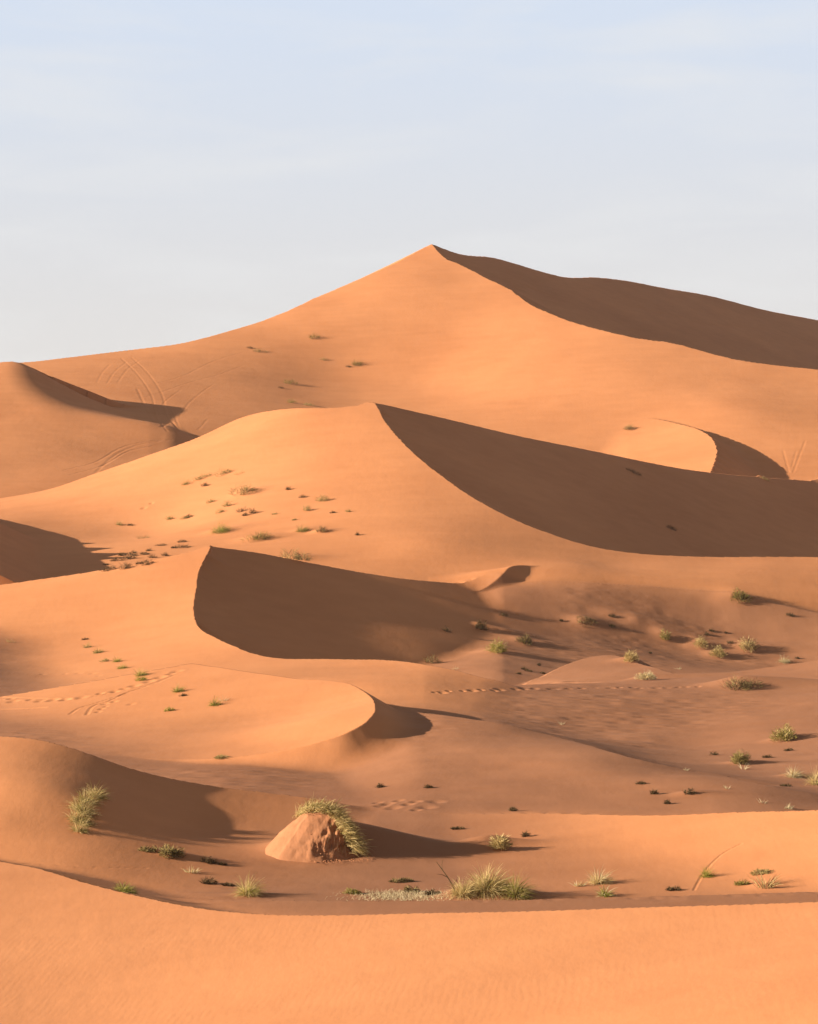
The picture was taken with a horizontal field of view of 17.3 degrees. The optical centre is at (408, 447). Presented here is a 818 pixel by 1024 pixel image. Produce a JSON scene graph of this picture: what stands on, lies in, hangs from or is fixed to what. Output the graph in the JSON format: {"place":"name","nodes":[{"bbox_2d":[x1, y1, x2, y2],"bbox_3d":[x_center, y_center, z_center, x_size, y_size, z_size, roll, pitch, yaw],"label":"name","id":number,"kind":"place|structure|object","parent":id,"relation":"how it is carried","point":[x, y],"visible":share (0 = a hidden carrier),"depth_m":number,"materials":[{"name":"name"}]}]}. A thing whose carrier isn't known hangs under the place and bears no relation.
{"place":"outdoors","nodes":[
{"label":"outdoors","id":0,"kind":"place"},
{"bbox_2d":[0,523,49,582],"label":"sand dune","id":1,"kind":"structure","parent":0,"point":[21,559],"depth_m":259.65,"materials":[{"name":"orange sand"}]},
{"bbox_2d":[0,361,193,497],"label":"sand dune","id":2,"kind":"structure","parent":0,"point":[55,432],"depth_m":402.92,"materials":[{"name":"orange sand"}]},
{"bbox_2d":[0,736,357,882],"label":"sand dune","id":3,"kind":"structure","parent":0,"point":[41,782],"depth_m":112.05,"materials":[{"name":"orange sand"}]},
{"bbox_2d":[62,782,115,833],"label":"grass tussock","id":4,"kind":"object","parent":3,"relation":"on","point":[78,819],"depth_m":110.20,"materials":[{"name":"plant"}]},
{"bbox_2d":[138,845,160,851],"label":"grass tussock","id":5,"kind":"object","parent":3,"relation":"on","point":[146,848],"depth_m":106.31,"materials":[{"name":"green plant"}]},
{"bbox_2d":[158,844,185,857],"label":"grass tussock","id":6,"kind":"object","parent":3,"relation":"on","point":[171,851],"depth_m":105.90,"materials":[{"name":"plant"}]},
{"bbox_2d":[200,853,219,863],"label":"dry stub","id":7,"kind":"object","parent":3,"relation":"on","point":[210,861],"visible":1,"depth_m":105.69,"materials":[{"name":"plant"}]},
{"bbox_2d":[183,866,203,873],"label":"grass tussock","id":8,"kind":"object","parent":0,"point":[195,871],"depth_m":103.57,"materials":[{"name":"plant"}]},
{"bbox_2d":[0,663,406,768],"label":"sand dune","id":9,"kind":"structure","parent":0,"point":[257,718],"depth_m":155.15,"materials":[{"name":"orange sand"}]},
{"bbox_2d":[135,676,147,680],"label":"grass tussock","id":10,"kind":"object","parent":9,"relation":"on","point":[143,678],"depth_m":170.57,"materials":[{"name":"green plant"}]},
{"bbox_2d":[133,668,150,676],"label":"grass tussock","id":11,"kind":"object","parent":9,"relation":"on","point":[142,674],"depth_m":172.74,"materials":[{"name":"plant"}]},
{"bbox_2d":[172,683,186,692],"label":"grass tussock","id":12,"kind":"object","parent":9,"relation":"on","point":[178,689],"depth_m":164.42,"materials":[{"name":"plant"}]},
{"bbox_2d":[206,695,221,706],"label":"grass tussock","id":13,"kind":"object","parent":9,"relation":"on","point":[214,703],"depth_m":158.37,"materials":[{"name":"green plant"}]},
{"bbox_2d":[213,754,228,759],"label":"grass tussock","id":14,"kind":"object","parent":9,"relation":"on","point":[218,756],"depth_m":139.24,"materials":[{"name":"green plant"}]},
{"bbox_2d":[0,545,529,706],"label":"sand dune","id":15,"kind":"structure","parent":0,"point":[379,637],"depth_m":221.81,"materials":[{"name":"orange sand"}]},
{"bbox_2d":[102,565,116,571],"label":"dry stub","id":16,"kind":"object","parent":15,"relation":"on","point":[109,568],"visible":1,"depth_m":232.79,"materials":[{"name":"brown plant"}]},
{"bbox_2d":[116,662,127,668],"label":"grass tussock","id":17,"kind":"object","parent":15,"relation":"on","point":[122,667],"depth_m":192.76,"materials":[{"name":"green plant"}]},
{"bbox_2d":[119,563,131,568],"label":"dry stub","id":18,"kind":"object","parent":15,"relation":"on","point":[126,566],"visible":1,"depth_m":232.22,"materials":[{"name":"brown plant"}]},
{"bbox_2d":[281,548,313,560],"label":"grass tussock","id":19,"kind":"object","parent":15,"relation":"on","point":[293,558],"depth_m":239.73,"materials":[{"name":"plant"}]},
{"bbox_2d":[424,653,439,662],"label":"grass tussock","id":20,"kind":"object","parent":15,"relation":"on","point":[431,659],"depth_m":221.04,"materials":[{"name":"plant"}]},
{"bbox_2d":[475,619,488,630],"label":"desert shrub","id":21,"kind":"object","parent":15,"relation":"on","point":[479,625],"visible":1,"depth_m":234.30,"materials":[{"name":"green plant"}]},
{"bbox_2d":[0,402,817,610],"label":"sand dune","id":22,"kind":"structure","parent":0,"point":[424,497],"depth_m":297.41,"materials":[{"name":"orange sand"}]},
{"bbox_2d":[171,544,191,548],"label":"dry stub","id":23,"kind":"object","parent":22,"relation":"on","point":[186,546],"visible":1,"depth_m":268.71,"materials":[{"name":"brown plant"}]},
{"bbox_2d":[193,473,211,480],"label":"grass tussock","id":24,"kind":"object","parent":22,"relation":"on","point":[198,477],"depth_m":303.86,"materials":[{"name":"brown plant"}]},
{"bbox_2d":[207,520,232,534],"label":"grass tussock","id":25,"kind":"object","parent":22,"relation":"on","point":[221,530],"depth_m":276.44,"materials":[{"name":"green plant"}]},
{"bbox_2d":[214,469,230,474],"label":"grass tussock","id":26,"kind":"object","parent":22,"relation":"on","point":[224,472],"depth_m":303.37,"materials":[{"name":"brown plant"}]},
{"bbox_2d":[226,483,256,495],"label":"grass tussock","id":27,"kind":"object","parent":22,"relation":"on","point":[244,489],"depth_m":293.21,"materials":[{"name":"brown plant"}]},
{"bbox_2d":[241,528,270,541],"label":"grass tussock","id":28,"kind":"object","parent":22,"relation":"on","point":[260,537],"depth_m":269.27,"materials":[{"name":"beige plant"}]},
{"bbox_2d":[295,525,310,532],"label":"grass tussock","id":29,"kind":"object","parent":22,"relation":"on","point":[299,529],"depth_m":271.42,"materials":[{"name":"plant"}]},
{"bbox_2d":[314,527,328,532],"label":"grass tussock","id":30,"kind":"object","parent":22,"relation":"on","point":[321,529],"depth_m":269.93,"materials":[{"name":"plant"}]},
{"bbox_2d":[315,494,327,501],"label":"dry stub","id":31,"kind":"object","parent":22,"relation":"on","point":[317,499],"visible":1,"depth_m":284.67,"materials":[{"name":"brown plant"}]},
{"bbox_2d":[0,859,817,1023],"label":"sand dune","id":32,"kind":"structure","parent":0,"point":[77,948],"depth_m":76.52,"materials":[{"name":"orange sand"}]},
{"bbox_2d":[113,881,139,894],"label":"grass tussock","id":33,"kind":"object","parent":32,"relation":"on","point":[128,887],"depth_m":94.53,"materials":[{"name":"green plant"}]},
{"bbox_2d":[0,626,817,901],"bbox_3d":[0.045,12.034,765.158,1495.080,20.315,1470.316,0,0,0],"label":"valley floor","id":34,"kind":"structure","parent":0,"point":[695,713],"depth_m":139.67,"materials":[{"name":"orange sand"}]},
{"bbox_2d":[198,875,219,883],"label":"dry stub","id":35,"kind":"object","parent":34,"relation":"on","point":[207,881],"visible":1,"depth_m":101.69,"materials":[{"name":"brown plant"}]},
{"bbox_2d":[221,882,235,885],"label":"dry stub","id":36,"kind":"object","parent":34,"relation":"on","point":[226,884],"visible":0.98,"depth_m":101.40,"materials":[{"name":"brown plant"}]},
{"bbox_2d":[227,871,268,898],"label":"grass tussock","id":37,"kind":"object","parent":34,"relation":"on","point":[252,891],"depth_m":99.00,"materials":[{"name":"plant"}]},
{"bbox_2d":[265,793,373,862],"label":"grassy mound","id":38,"kind":"object","parent":34,"relation":"on","point":[320,832],"visible":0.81,"depth_m":107.97,"materials":[{"name":"orange sand"}]},
{"bbox_2d":[343,887,362,894],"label":"grass tussock","id":39,"kind":"object","parent":34,"relation":"on","point":[353,891],"depth_m":99.74,"materials":[{"name":"green plant"}]},
{"bbox_2d":[325,888,474,900],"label":"grass","id":40,"kind":"structure","parent":34,"relation":"on","point":[400,894],"depth_m":98.99,"materials":[{"name":"green plant"}]},
{"bbox_2d":[388,877,414,882],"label":"dry stub","id":41,"kind":"object","parent":34,"relation":"on","point":[403,879],"visible":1,"depth_m":102.70,"materials":[{"name":"plant"}]},
{"bbox_2d":[401,884,419,891],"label":"dry stub","id":42,"kind":"object","parent":34,"relation":"on","point":[406,888],"visible":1,"depth_m":100.25,"materials":[{"name":"brown plant"}]},
{"bbox_2d":[424,889,440,895],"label":"dry stub","id":43,"kind":"object","parent":34,"relation":"on","point":[432,892],"visible":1,"depth_m":99.22,"materials":[{"name":"brown plant"}]},
{"bbox_2d":[437,861,457,889],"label":"dead branch","id":44,"kind":"object","parent":34,"relation":"on","point":[446,875],"visible":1,"depth_m":98.50,"materials":[{"name":"brown wood"}]},
{"bbox_2d":[450,826,464,829],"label":"dry stub","id":45,"kind":"object","parent":34,"relation":"on","point":[455,827],"visible":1,"depth_m":115.04,"materials":[{"name":"brown plant"}]},
{"bbox_2d":[444,876,483,900],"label":"grass tussock","id":46,"kind":"object","parent":34,"relation":"on","point":[467,890],"depth_m":98.21,"materials":[{"name":"plant"}]},
{"bbox_2d":[460,860,517,899],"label":"grass tussock","id":47,"kind":"object","parent":34,"relation":"on","point":[490,884],"depth_m":98.45,"materials":[{"name":"plant"}]},
{"bbox_2d":[487,835,513,849],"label":"desert shrub","id":48,"kind":"object","parent":34,"relation":"on","point":[503,843],"visible":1,"depth_m":109.31,"materials":[{"name":"plant"}]},
{"bbox_2d":[498,870,544,900],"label":"grass tussock","id":49,"kind":"object","parent":34,"relation":"on","point":[520,891],"depth_m":97.93,"materials":[{"name":"plant"}]},
{"bbox_2d":[520,831,529,836],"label":"dry stub","id":50,"kind":"object","parent":34,"relation":"on","point":[526,834],"visible":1,"depth_m":112.61,"materials":[{"name":"brown plant"}]},
{"bbox_2d":[570,881,585,885],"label":"grass tussock","id":51,"kind":"object","parent":34,"relation":"on","point":[576,884],"depth_m":100.77,"materials":[{"name":"plant"}]},
{"bbox_2d":[592,884,615,896],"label":"grass tussock","id":52,"kind":"object","parent":34,"relation":"on","point":[604,893],"depth_m":98.40,"materials":[{"name":"green plant"}]},
{"bbox_2d":[634,671,656,679],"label":"desert shrub","id":53,"kind":"object","parent":34,"relation":"on","point":[650,676],"visible":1,"depth_m":184.74,"materials":[{"name":"plant"}]},
{"bbox_2d":[730,749,751,764],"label":"desert shrub","id":54,"kind":"object","parent":34,"relation":"on","point":[738,758],"visible":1,"depth_m":141.41,"materials":[{"name":"plant"}]},
{"bbox_2d":[719,674,764,690],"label":"desert shrub","id":55,"kind":"object","parent":34,"relation":"on","point":[748,685],"visible":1,"depth_m":175.10,"materials":[{"name":"green plant"}]},
{"bbox_2d":[769,723,797,741],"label":"desert shrub","id":56,"kind":"object","parent":34,"relation":"on","point":[784,734],"visible":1,"depth_m":152.14,"materials":[{"name":"plant"}]},
{"bbox_2d":[780,765,806,778],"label":"grass tussock","id":57,"kind":"object","parent":34,"relation":"on","point":[794,775],"depth_m":133.75,"materials":[{"name":"plant"}]},
{"bbox_2d":[801,767,817,784],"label":"grass tussock","id":58,"kind":"object","parent":34,"relation":"on","point":[813,780],"depth_m":130.76,"materials":[{"name":"plant"}]},
{"bbox_2d":[0,0,817,362],"label":"sky","id":59,"kind":"structure","parent":0,"point":[173,172],"materials":[{"name":"blue"}]},
{"bbox_2d":[22,244,817,480],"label":"sand dune","id":60,"kind":"structure","parent":0,"point":[596,364],"depth_m":483.61,"materials":[{"name":"orange sand"}]},
{"bbox_2d":[351,358,363,365],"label":"grass tussock","id":61,"kind":"object","parent":60,"relation":"on","point":[356,363],"depth_m":491.81,"materials":[{"name":"brown plant"}]},
{"bbox_2d":[172,892,817,915],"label":"sand bank","id":62,"kind":"structure","parent":0,"point":[292,907],"depth_m":94.12,"materials":[{"name":"orange sand"}]},
{"bbox_2d":[359,709,817,814],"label":"sand ridge","id":63,"kind":"structure","parent":0,"point":[499,765],"depth_m":128.94,"materials":[{"name":"orange sand"}]},
{"bbox_2d":[650,788,658,794],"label":"dry stub","id":64,"kind":"object","parent":63,"relation":"on","point":[654,792],"visible":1,"depth_m":121.96,"materials":[{"name":"brown plant"}]},
{"bbox_2d":[682,788,695,794],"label":"dry stub","id":65,"kind":"object","parent":63,"relation":"on","point":[690,791],"visible":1,"depth_m":121.20,"materials":[{"name":"brown plant"}]},
{"bbox_2d":[522,655,672,684],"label":"sand ridge","id":66,"kind":"structure","parent":0,"point":[603,668],"depth_m":200.73,"materials":[{"name":"orange sand"}]},
{"bbox_2d":[623,650,639,661],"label":"desert shrub","id":67,"kind":"object","parent":66,"relation":"on","point":[630,658],"visible":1,"depth_m":205.66,"materials":[{"name":"plant"}]},
{"bbox_2d":[427,575,817,684],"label":"sand ridge","id":68,"kind":"structure","parent":0,"point":[645,616],"depth_m":244.39,"materials":[{"name":"orange sand"}]},
{"bbox_2d":[483,637,507,652],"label":"desert shrub","id":69,"kind":"object","parent":68,"relation":"on","point":[497,648],"visible":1,"depth_m":223.74,"materials":[{"name":"plant"}]},
{"bbox_2d":[516,633,532,644],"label":"desert shrub","id":70,"kind":"object","parent":68,"relation":"on","point":[526,640],"visible":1,"depth_m":231.74,"materials":[{"name":"green plant"}]},
{"bbox_2d":[577,615,597,627],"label":"grass tussock","id":71,"kind":"object","parent":68,"relation":"on","point":[587,620],"depth_m":242.28,"materials":[{"name":"brown plant"}]},
{"bbox_2d":[659,628,671,639],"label":"desert shrub","id":72,"kind":"object","parent":68,"relation":"on","point":[664,635],"visible":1,"depth_m":242.23,"materials":[{"name":"plant"}]},
{"bbox_2d":[692,635,709,648],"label":"desert shrub","id":73,"kind":"object","parent":68,"relation":"on","point":[703,642],"visible":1,"depth_m":241.31,"materials":[{"name":"plant"}]},
{"bbox_2d":[709,645,726,657],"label":"desert shrub","id":74,"kind":"object","parent":68,"relation":"on","point":[717,652],"visible":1,"depth_m":239.14,"materials":[{"name":"plant"}]},
{"bbox_2d":[729,587,751,603],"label":"desert shrub","id":75,"kind":"object","parent":68,"relation":"on","point":[742,597],"visible":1,"depth_m":249.49,"materials":[{"name":"green plant"}]},
{"bbox_2d":[737,637,758,651],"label":"desert shrub","id":76,"kind":"object","parent":68,"relation":"on","point":[749,647],"visible":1,"depth_m":241.12,"materials":[{"name":"plant"}]},
{"bbox_2d":[776,656,791,663],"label":"grass tussock","id":77,"kind":"object","parent":68,"relation":"on","point":[783,661],"depth_m":238.68,"materials":[{"name":"plant"}]},
{"bbox_2d":[623,423,633,429],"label":"grass tussock","id":78,"kind":"object","parent":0,"point":[629,427],"depth_m":436.73,"materials":[{"name":"brown plant"}]},
{"bbox_2d":[518,810,817,895],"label":"sand ridge","id":79,"kind":"structure","parent":0,"point":[658,853],"depth_m":106.03,"materials":[{"name":"orange sand"}]},
{"bbox_2d":[584,864,618,885],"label":"grass tussock","id":80,"kind":"object","parent":79,"relation":"on","point":[598,880],"depth_m":101.10,"materials":[{"name":"plant"}]},
{"bbox_2d":[665,886,681,890],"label":"dry stub","id":81,"kind":"object","parent":79,"relation":"on","point":[669,888],"visible":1,"depth_m":99.09,"materials":[{"name":"brown plant"}]},
{"bbox_2d":[699,867,717,878],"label":"grass tussock","id":82,"kind":"object","parent":79,"relation":"on","point":[707,874],"depth_m":101.15,"materials":[{"name":"green plant"}]},
{"bbox_2d":[734,879,750,885],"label":"grass tussock","id":83,"kind":"object","parent":79,"relation":"on","point":[739,883],"depth_m":99.20,"materials":[{"name":"green plant"}]},
{"bbox_2d":[750,868,773,875],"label":"grass tussock","id":84,"kind":"object","parent":79,"relation":"on","point":[759,871],"depth_m":100.62,"materials":[{"name":"plant"}]},
{"bbox_2d":[745,872,783,888],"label":"grass tussock","id":85,"kind":"object","parent":79,"relation":"on","point":[772,884],"depth_m":98.18,"materials":[{"name":"plant"}]},
{"bbox_2d":[613,420,762,476],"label":"sand dune","id":86,"kind":"structure","parent":0,"point":[670,444],"depth_m":420.05,"materials":[{"name":"orange sand"}]},
{"bbox_2d":[569,660,817,719],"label":"sand ridge","id":87,"kind":"structure","parent":0,"point":[800,700],"depth_m":172.47,"materials":[{"name":"orange sand"}]}
]}

